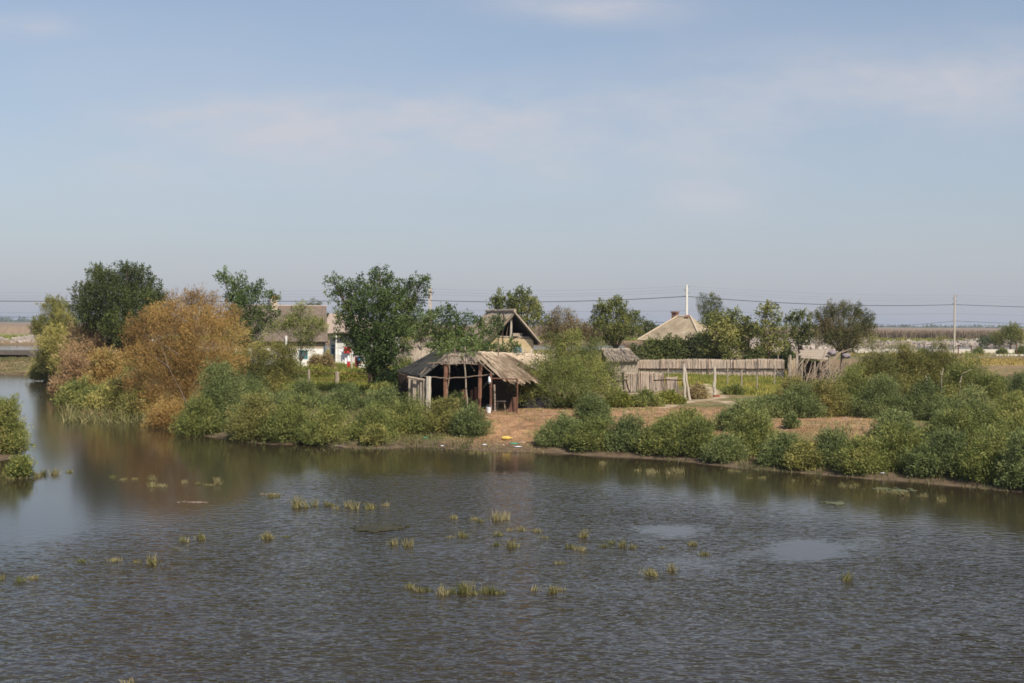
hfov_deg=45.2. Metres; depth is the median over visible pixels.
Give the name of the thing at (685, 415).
tamarisk bush
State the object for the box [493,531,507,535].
reed tuft
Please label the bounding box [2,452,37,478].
shrub
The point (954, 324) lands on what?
utility pole
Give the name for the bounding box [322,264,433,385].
locust tree
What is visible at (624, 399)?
weed clump
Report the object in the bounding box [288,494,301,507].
reed tuft
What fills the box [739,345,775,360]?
hedge bush
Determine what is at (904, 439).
tamarisk bush
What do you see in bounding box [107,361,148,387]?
shrub
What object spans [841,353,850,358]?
sack heap
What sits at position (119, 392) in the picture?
tamarisk bush
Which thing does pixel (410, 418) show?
tamarisk bush
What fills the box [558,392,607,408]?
tamarisk bush
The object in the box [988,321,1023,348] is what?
tree
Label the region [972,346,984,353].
bush
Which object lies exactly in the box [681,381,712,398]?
dry grass tuft
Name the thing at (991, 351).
embankment wall
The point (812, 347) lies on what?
riprap
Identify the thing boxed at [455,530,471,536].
reed tuft
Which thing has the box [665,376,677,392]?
reed fence
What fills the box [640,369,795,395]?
weed cover
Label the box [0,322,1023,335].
reed belt
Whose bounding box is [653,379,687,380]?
fence rail
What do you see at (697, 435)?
tamarisk bush
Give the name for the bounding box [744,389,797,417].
tamarisk bush
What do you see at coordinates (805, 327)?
tree
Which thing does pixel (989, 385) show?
tamarisk bush
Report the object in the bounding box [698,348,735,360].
hedge bush
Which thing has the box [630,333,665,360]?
hedge bush
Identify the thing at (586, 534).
reed tuft
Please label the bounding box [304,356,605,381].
grass
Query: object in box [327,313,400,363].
outbuilding
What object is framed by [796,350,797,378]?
plank
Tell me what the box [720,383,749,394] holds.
weed clump
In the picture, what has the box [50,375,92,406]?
tamarisk bush
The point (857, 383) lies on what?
tamarisk bush
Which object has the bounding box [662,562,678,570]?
reed tuft
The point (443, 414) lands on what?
tamarisk bush
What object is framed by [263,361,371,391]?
weed cover
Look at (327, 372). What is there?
fence wire
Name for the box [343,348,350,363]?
shirt
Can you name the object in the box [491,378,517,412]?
wire cage
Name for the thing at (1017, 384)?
tamarisk bush
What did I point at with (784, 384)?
tamarisk bush
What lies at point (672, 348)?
hedge bush
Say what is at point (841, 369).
stick pile
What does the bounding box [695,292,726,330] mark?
tree
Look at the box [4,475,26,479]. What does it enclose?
reed tuft
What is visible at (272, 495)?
reed tuft
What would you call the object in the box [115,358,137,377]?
tamarisk bush
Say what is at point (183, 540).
reed tuft
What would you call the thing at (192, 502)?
floating stalks
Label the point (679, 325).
roof
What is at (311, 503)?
reed tuft
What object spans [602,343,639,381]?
reed coop
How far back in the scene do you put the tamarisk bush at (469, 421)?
54.40 m
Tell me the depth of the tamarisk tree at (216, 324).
68.73 m
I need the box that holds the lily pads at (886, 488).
[871,487,917,492]
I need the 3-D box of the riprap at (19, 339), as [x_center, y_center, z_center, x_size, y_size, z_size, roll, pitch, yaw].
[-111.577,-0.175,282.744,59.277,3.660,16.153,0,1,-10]
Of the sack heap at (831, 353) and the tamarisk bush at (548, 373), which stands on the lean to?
the sack heap at (831, 353)
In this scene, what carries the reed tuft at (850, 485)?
on the water
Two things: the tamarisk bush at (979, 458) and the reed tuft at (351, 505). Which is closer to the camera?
the reed tuft at (351, 505)
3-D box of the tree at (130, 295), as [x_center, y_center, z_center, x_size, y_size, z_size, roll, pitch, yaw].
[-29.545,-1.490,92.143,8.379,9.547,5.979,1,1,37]
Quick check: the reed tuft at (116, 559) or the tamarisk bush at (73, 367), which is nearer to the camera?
the reed tuft at (116, 559)
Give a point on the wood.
(6, 319)
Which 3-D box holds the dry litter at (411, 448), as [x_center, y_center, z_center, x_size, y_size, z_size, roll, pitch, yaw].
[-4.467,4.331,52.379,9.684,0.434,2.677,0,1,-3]
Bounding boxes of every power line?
[0,286,1000,296]
[0,309,1023,315]
[27,292,1012,302]
[30,296,1016,306]
[46,317,1020,327]
[185,289,1000,299]
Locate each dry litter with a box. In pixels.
[81,404,165,415]
[294,436,519,450]
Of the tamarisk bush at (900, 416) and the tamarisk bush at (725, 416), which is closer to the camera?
the tamarisk bush at (900, 416)
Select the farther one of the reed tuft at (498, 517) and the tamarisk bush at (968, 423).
the tamarisk bush at (968, 423)
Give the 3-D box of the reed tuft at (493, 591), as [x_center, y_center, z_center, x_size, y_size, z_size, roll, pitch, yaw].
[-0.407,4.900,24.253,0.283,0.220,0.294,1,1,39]
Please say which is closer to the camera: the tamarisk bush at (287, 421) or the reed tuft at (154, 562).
the reed tuft at (154, 562)
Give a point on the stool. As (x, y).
(497, 401)
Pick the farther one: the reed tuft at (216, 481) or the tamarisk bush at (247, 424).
the tamarisk bush at (247, 424)
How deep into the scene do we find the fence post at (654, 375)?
74.99 m
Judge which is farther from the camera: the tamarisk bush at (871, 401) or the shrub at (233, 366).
the shrub at (233, 366)
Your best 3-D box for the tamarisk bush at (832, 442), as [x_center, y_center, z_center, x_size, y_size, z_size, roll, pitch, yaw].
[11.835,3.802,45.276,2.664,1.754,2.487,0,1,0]
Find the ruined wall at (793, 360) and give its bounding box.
[787,358,795,375]
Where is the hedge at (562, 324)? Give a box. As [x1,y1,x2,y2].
[0,320,1019,327]
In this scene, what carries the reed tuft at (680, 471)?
on the water
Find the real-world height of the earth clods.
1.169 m
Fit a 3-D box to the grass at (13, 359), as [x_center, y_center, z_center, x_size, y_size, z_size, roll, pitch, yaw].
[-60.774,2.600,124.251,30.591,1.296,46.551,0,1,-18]
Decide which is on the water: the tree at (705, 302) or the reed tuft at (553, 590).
the reed tuft at (553, 590)
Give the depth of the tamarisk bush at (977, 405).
54.27 m
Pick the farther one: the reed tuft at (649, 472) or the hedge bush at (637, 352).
the hedge bush at (637, 352)
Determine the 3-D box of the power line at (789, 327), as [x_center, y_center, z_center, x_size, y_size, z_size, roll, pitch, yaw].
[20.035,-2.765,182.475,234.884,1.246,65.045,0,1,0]
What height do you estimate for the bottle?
0.171 m
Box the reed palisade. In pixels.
[512,349,553,384]
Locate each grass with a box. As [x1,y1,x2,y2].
[0,356,51,381]
[6,347,1023,357]
[224,389,474,449]
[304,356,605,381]
[454,406,906,456]
[663,456,1018,490]
[780,374,1019,417]
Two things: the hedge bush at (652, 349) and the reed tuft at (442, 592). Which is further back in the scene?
the hedge bush at (652, 349)
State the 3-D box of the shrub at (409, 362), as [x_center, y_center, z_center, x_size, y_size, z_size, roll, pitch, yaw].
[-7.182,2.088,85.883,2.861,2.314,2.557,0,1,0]
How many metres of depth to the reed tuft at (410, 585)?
24.68 m
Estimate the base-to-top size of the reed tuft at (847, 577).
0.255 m
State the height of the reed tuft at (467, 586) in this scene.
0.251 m
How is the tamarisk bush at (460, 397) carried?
on the ground at (726, 399)
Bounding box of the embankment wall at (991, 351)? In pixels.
[857,349,1014,353]
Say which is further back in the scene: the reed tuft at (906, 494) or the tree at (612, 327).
the tree at (612, 327)
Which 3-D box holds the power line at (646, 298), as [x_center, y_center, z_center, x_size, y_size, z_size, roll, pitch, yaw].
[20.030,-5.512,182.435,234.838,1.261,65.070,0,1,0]
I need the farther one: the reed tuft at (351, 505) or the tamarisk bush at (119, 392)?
the tamarisk bush at (119, 392)
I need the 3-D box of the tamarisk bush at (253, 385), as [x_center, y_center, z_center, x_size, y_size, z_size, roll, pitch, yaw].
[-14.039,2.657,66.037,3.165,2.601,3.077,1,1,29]
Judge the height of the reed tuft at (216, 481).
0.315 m
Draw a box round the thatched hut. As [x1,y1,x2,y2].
[388,337,446,364]
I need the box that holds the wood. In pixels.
[0,316,1023,327]
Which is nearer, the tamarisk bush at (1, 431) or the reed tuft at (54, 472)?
the reed tuft at (54, 472)
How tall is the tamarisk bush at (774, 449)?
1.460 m
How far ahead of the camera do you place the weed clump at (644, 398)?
64.58 m
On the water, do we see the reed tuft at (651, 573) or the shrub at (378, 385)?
the reed tuft at (651, 573)
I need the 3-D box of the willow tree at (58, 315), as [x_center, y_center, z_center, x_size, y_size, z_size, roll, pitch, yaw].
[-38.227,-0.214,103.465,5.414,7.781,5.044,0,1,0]
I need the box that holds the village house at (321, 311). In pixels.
[235,296,327,365]
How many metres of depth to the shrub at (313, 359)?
104.75 m
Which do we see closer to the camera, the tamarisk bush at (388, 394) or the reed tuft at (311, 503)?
the reed tuft at (311, 503)
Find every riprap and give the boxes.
[0,334,162,342]
[732,337,887,352]
[750,336,1023,346]
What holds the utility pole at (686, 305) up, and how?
on the ground at (726, 399)
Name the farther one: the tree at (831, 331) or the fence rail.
the tree at (831, 331)
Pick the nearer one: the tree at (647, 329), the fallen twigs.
the fallen twigs
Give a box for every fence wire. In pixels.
[269,379,361,380]
[297,372,378,374]
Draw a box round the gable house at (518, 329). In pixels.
[468,309,542,352]
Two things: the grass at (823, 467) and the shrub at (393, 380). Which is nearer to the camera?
the grass at (823, 467)
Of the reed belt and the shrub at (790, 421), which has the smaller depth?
the shrub at (790, 421)
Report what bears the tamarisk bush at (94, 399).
on the ground at (726, 399)
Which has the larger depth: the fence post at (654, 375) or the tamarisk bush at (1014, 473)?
the fence post at (654, 375)
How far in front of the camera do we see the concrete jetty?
152.04 m
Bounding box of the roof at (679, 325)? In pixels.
[637,311,717,344]
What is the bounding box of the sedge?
[0,334,1023,341]
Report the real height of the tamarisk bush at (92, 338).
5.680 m
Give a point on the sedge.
(626, 338)
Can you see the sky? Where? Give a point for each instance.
(872, 149)
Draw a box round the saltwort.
[960,356,1023,364]
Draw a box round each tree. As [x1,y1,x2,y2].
[28,293,88,378]
[63,259,175,351]
[114,283,255,413]
[212,265,281,375]
[263,299,328,364]
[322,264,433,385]
[406,301,525,369]
[486,284,551,333]
[588,294,644,347]
[636,319,657,335]
[694,305,762,360]
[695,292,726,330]
[749,299,790,359]
[777,307,819,372]
[808,299,878,367]
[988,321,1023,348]
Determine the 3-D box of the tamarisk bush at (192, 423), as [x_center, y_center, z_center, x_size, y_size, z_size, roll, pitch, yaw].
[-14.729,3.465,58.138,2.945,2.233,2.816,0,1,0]
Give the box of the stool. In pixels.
[496,400,505,409]
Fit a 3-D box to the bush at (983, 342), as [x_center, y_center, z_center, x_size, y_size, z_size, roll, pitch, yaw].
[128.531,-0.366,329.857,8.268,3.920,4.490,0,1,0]
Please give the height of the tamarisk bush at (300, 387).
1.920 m
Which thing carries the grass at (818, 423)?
on the ground at (726, 399)
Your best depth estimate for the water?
26.61 m
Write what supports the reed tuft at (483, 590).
on the water
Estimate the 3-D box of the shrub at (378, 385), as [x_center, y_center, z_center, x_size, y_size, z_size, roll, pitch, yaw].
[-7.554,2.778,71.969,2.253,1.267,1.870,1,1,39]
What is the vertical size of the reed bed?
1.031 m
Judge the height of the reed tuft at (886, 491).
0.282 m
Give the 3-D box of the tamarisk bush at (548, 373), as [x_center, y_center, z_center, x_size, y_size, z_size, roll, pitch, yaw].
[2.782,1.370,62.974,6.719,4.360,4.387,0,1,0]
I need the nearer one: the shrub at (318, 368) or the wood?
the shrub at (318, 368)
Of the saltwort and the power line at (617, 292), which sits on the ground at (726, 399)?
the saltwort
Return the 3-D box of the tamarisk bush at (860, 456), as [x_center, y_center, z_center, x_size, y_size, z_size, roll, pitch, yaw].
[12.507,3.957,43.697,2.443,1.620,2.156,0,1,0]
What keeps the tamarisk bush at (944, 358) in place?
on the ground at (726, 399)
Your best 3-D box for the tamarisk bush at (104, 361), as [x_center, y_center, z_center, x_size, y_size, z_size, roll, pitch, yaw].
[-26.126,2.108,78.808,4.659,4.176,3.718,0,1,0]
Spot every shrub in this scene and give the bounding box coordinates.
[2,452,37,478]
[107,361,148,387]
[152,335,208,377]
[206,346,250,383]
[265,354,313,382]
[304,363,342,378]
[305,352,320,368]
[316,352,338,370]
[331,365,367,382]
[365,379,393,395]
[377,368,397,386]
[393,356,418,369]
[532,305,588,362]
[573,318,602,369]
[779,412,801,428]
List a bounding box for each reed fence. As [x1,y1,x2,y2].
[613,371,664,391]
[638,358,784,377]
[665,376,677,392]
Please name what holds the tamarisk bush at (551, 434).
on the ground at (726, 399)
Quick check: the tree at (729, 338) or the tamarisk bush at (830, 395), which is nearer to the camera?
the tamarisk bush at (830, 395)
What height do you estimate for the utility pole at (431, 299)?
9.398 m
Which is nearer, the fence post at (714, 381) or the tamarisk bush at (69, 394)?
the fence post at (714, 381)
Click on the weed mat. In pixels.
(373, 527)
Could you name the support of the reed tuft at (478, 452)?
on the water
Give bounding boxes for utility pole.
[429,287,431,332]
[684,285,687,314]
[953,294,956,352]
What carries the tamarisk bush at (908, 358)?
on the ground at (726, 399)
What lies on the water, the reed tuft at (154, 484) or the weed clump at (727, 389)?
the reed tuft at (154, 484)
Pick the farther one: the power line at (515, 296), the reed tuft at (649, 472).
the power line at (515, 296)
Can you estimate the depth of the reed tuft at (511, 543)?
29.24 m
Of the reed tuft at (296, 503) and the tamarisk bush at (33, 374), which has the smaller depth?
the reed tuft at (296, 503)
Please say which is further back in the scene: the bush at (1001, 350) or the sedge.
the sedge
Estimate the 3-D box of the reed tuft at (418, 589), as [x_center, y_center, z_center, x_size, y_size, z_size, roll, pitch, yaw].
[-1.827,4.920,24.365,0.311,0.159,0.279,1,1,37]
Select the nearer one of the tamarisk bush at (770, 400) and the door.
the tamarisk bush at (770, 400)
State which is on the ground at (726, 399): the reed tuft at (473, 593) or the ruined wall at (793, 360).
the ruined wall at (793, 360)
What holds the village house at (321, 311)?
on the ground at (726, 399)
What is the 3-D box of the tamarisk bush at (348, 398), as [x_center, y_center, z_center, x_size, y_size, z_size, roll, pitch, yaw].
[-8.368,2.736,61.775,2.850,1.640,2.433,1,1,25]
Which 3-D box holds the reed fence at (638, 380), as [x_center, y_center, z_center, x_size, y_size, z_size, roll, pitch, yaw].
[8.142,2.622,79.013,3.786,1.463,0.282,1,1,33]
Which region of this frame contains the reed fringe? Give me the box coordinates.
[30,325,1023,338]
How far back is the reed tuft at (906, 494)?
38.44 m
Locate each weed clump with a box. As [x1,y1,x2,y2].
[603,386,634,407]
[627,386,665,406]
[657,387,687,404]
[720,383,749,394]
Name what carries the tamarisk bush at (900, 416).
on the ground at (726, 399)
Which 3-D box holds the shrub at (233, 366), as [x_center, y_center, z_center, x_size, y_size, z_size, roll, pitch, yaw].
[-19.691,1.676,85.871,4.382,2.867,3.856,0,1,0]
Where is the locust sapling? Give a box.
[469,313,506,349]
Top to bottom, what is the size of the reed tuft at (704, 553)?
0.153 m
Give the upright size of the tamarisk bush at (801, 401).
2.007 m
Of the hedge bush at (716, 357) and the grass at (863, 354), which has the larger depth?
the grass at (863, 354)
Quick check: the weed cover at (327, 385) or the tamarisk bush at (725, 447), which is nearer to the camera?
the tamarisk bush at (725, 447)
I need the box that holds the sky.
[0,0,1023,326]
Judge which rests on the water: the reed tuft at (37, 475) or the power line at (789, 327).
the reed tuft at (37, 475)
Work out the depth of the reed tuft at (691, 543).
29.65 m
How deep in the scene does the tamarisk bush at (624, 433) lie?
50.12 m
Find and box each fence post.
[335,372,338,383]
[653,373,658,393]
[682,364,685,398]
[685,367,690,399]
[712,367,715,394]
[756,372,757,389]
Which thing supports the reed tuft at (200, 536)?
on the water
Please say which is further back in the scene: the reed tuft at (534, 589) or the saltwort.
the saltwort
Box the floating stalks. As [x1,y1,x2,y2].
[176,501,207,503]
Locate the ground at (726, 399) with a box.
[0,334,1023,492]
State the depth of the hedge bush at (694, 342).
111.12 m
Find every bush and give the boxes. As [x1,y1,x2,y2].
[0,392,36,454]
[0,404,16,453]
[24,342,63,381]
[44,349,93,396]
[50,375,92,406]
[51,319,120,367]
[70,381,106,408]
[76,344,127,387]
[77,376,121,412]
[101,374,140,411]
[113,381,156,418]
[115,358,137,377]
[121,341,162,379]
[139,392,185,428]
[168,392,225,436]
[183,356,248,432]
[221,387,280,440]
[230,331,302,393]
[235,367,274,406]
[254,391,317,443]
[267,377,326,409]
[296,400,354,445]
[315,382,368,410]
[341,398,402,440]
[358,422,395,446]
[361,384,405,409]
[385,390,436,433]
[415,394,463,433]
[435,389,477,409]
[446,401,498,437]
[501,327,628,408]
[530,408,581,447]
[538,388,565,407]
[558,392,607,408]
[562,414,616,453]
[568,390,616,426]
[600,409,648,453]
[624,343,648,360]
[625,415,687,456]
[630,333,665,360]
[653,407,716,432]
[659,332,700,359]
[666,412,720,458]
[681,332,712,359]
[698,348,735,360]
[698,427,752,463]
[712,396,773,430]
[724,406,783,456]
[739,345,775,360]
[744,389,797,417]
[754,429,807,466]
[769,380,829,418]
[773,373,805,401]
[775,345,800,368]
[777,436,828,470]
[802,374,858,416]
[809,421,855,467]
[828,429,896,474]
[832,360,880,413]
[837,332,914,395]
[843,370,918,417]
[861,406,928,444]
[875,417,929,470]
[885,374,954,420]
[886,335,945,392]
[894,423,970,478]
[907,333,965,389]
[915,399,994,451]
[933,349,1004,401]
[934,382,996,425]
[948,420,1012,483]
[958,364,1012,405]
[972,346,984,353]
[972,403,1023,446]
[976,335,1006,346]
[978,388,1023,426]
[993,370,1023,405]
[993,419,1023,489]
[995,347,1008,353]
[1012,345,1023,354]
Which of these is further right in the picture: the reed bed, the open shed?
the open shed
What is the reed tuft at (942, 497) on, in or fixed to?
on the water
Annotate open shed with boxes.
[397,347,555,411]
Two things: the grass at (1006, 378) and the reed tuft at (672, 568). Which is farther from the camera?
the grass at (1006, 378)
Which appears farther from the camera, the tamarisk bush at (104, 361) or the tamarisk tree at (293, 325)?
the tamarisk tree at (293, 325)
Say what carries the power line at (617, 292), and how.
attached to the utility pole at (686, 305)
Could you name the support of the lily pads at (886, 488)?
on the water
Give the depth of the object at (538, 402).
62.98 m
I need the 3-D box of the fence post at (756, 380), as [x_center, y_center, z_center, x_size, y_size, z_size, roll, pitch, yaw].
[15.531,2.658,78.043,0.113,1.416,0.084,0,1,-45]
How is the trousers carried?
hanging from the washing line
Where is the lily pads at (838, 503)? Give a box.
[824,501,844,505]
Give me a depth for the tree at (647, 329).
134.74 m
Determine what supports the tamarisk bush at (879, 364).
on the ground at (726, 399)
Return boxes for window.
[299,350,307,358]
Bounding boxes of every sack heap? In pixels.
[827,350,835,355]
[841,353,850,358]
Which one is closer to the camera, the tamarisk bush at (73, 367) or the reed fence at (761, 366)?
the tamarisk bush at (73, 367)
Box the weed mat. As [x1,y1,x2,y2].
[350,523,409,532]
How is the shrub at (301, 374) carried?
on the ground at (726, 399)
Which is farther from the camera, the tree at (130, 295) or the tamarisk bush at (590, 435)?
the tree at (130, 295)
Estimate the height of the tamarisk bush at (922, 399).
2.471 m
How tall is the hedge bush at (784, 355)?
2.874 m
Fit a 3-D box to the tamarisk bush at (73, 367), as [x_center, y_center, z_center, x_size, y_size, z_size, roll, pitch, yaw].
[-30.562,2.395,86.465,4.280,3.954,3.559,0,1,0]
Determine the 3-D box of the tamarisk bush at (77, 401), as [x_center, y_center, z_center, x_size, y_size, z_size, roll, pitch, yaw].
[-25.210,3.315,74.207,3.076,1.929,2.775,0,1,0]
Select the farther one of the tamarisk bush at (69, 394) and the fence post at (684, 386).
the tamarisk bush at (69, 394)
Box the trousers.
[355,357,360,367]
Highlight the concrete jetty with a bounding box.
[0,350,39,357]
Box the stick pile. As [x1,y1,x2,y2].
[769,348,862,383]
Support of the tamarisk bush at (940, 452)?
on the ground at (726, 399)
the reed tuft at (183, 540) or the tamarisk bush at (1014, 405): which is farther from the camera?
the tamarisk bush at (1014, 405)
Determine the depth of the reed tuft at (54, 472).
42.59 m
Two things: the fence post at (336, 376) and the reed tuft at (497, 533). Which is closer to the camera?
the reed tuft at (497, 533)
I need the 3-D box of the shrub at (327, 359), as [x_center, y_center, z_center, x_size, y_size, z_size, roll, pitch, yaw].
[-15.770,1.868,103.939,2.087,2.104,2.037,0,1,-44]
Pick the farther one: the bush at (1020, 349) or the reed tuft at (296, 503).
the bush at (1020, 349)
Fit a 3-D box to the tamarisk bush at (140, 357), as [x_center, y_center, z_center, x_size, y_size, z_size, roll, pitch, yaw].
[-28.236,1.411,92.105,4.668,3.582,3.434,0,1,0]
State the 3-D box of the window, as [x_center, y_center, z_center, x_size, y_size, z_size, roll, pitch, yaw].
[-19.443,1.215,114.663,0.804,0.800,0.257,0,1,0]
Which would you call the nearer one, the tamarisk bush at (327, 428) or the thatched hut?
the tamarisk bush at (327, 428)
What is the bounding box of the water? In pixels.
[0,345,1023,682]
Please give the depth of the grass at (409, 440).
54.15 m
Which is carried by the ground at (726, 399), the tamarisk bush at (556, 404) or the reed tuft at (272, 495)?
the tamarisk bush at (556, 404)
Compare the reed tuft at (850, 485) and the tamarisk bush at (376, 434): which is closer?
the reed tuft at (850, 485)
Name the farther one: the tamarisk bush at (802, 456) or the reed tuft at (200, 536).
the tamarisk bush at (802, 456)
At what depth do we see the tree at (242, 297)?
78.74 m
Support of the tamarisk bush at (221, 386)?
on the ground at (726, 399)
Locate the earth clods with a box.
[457,406,877,448]
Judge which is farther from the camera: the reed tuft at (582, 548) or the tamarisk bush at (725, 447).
the tamarisk bush at (725, 447)
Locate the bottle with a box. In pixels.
[501,436,511,439]
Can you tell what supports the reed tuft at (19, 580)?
on the water
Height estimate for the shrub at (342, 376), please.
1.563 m
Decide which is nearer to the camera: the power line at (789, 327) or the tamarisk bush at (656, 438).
the tamarisk bush at (656, 438)
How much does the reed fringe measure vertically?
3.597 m
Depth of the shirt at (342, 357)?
111.03 m
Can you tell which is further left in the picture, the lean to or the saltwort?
the lean to
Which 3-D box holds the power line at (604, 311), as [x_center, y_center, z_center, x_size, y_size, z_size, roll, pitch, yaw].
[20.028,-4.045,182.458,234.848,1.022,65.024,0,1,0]
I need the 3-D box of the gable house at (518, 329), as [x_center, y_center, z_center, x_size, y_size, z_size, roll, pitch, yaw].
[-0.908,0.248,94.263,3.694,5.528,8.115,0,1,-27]
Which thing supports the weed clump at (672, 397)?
on the ground at (726, 399)
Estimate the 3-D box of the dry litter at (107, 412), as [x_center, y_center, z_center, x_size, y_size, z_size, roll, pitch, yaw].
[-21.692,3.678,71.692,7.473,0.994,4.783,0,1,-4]
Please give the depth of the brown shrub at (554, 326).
103.78 m
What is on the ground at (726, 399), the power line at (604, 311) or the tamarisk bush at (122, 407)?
the tamarisk bush at (122, 407)
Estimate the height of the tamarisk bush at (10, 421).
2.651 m
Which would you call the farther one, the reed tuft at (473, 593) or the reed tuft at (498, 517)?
the reed tuft at (498, 517)
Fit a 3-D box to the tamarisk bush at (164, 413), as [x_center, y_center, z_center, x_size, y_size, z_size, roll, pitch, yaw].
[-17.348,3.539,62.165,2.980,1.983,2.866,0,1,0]
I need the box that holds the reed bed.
[57,400,150,422]
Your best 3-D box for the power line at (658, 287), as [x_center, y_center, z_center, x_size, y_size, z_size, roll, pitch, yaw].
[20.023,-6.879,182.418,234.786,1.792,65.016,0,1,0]
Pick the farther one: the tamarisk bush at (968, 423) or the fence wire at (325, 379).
the fence wire at (325, 379)
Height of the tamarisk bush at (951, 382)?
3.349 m
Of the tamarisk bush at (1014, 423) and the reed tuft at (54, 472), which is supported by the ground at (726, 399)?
the tamarisk bush at (1014, 423)
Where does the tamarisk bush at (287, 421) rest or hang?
on the ground at (726, 399)
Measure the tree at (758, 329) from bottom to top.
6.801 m
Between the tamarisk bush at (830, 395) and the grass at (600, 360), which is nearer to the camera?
the tamarisk bush at (830, 395)
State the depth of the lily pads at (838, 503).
36.64 m
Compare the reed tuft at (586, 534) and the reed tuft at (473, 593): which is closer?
the reed tuft at (473, 593)
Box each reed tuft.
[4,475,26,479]
[14,575,26,581]
[32,472,44,476]
[47,467,61,474]
[104,557,121,561]
[146,481,167,486]
[146,553,161,565]
[176,535,189,541]
[193,532,208,539]
[213,476,221,484]
[259,530,275,539]
[263,492,283,496]
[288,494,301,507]
[298,498,329,507]
[331,500,373,509]
[386,536,413,546]
[404,582,417,588]
[411,586,425,591]
[436,584,451,595]
[448,580,476,593]
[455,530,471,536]
[457,580,476,589]
[467,590,478,594]
[469,448,490,453]
[472,584,490,593]
[483,584,499,593]
[489,509,509,520]
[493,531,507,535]
[505,539,520,547]
[529,584,541,590]
[544,585,557,592]
[573,546,587,550]
[577,529,591,537]
[614,540,637,547]
[639,567,661,575]
[645,469,672,473]
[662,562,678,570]
[670,465,683,473]
[687,540,696,545]
[695,551,709,555]
[790,479,819,483]
[839,482,860,487]
[841,570,854,580]
[875,486,901,493]
[899,489,928,496]
[935,494,946,501]
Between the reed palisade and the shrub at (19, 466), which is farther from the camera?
the reed palisade
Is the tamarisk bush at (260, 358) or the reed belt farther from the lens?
the reed belt
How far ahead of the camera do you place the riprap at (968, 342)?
340.93 m
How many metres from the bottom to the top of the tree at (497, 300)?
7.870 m
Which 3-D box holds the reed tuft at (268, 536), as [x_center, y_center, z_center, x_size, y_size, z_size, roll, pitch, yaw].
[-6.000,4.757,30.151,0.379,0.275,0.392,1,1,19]
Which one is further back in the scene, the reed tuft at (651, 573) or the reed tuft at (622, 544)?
the reed tuft at (622, 544)
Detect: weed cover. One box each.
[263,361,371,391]
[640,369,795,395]
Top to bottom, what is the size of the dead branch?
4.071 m
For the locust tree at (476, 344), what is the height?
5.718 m
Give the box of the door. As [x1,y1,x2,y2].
[331,345,334,360]
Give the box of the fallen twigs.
[458,405,897,450]
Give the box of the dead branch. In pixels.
[154,341,190,408]
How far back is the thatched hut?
90.15 m
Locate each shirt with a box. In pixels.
[339,349,344,360]
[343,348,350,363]
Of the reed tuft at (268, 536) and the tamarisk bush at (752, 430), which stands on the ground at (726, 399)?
the tamarisk bush at (752, 430)
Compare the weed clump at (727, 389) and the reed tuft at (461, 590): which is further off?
the weed clump at (727, 389)
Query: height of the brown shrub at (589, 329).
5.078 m
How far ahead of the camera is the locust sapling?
83.90 m
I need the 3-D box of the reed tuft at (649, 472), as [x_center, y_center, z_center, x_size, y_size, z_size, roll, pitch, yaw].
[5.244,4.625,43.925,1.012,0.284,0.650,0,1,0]
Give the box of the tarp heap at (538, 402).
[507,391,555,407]
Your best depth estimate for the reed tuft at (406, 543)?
29.34 m
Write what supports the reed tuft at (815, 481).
on the water
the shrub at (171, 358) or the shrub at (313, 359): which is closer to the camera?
the shrub at (171, 358)
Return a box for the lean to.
[798,350,829,381]
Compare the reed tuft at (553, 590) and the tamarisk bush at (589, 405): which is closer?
the reed tuft at (553, 590)
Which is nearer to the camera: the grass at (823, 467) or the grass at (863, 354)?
the grass at (823, 467)
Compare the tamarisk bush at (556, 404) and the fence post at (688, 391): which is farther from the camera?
the fence post at (688, 391)

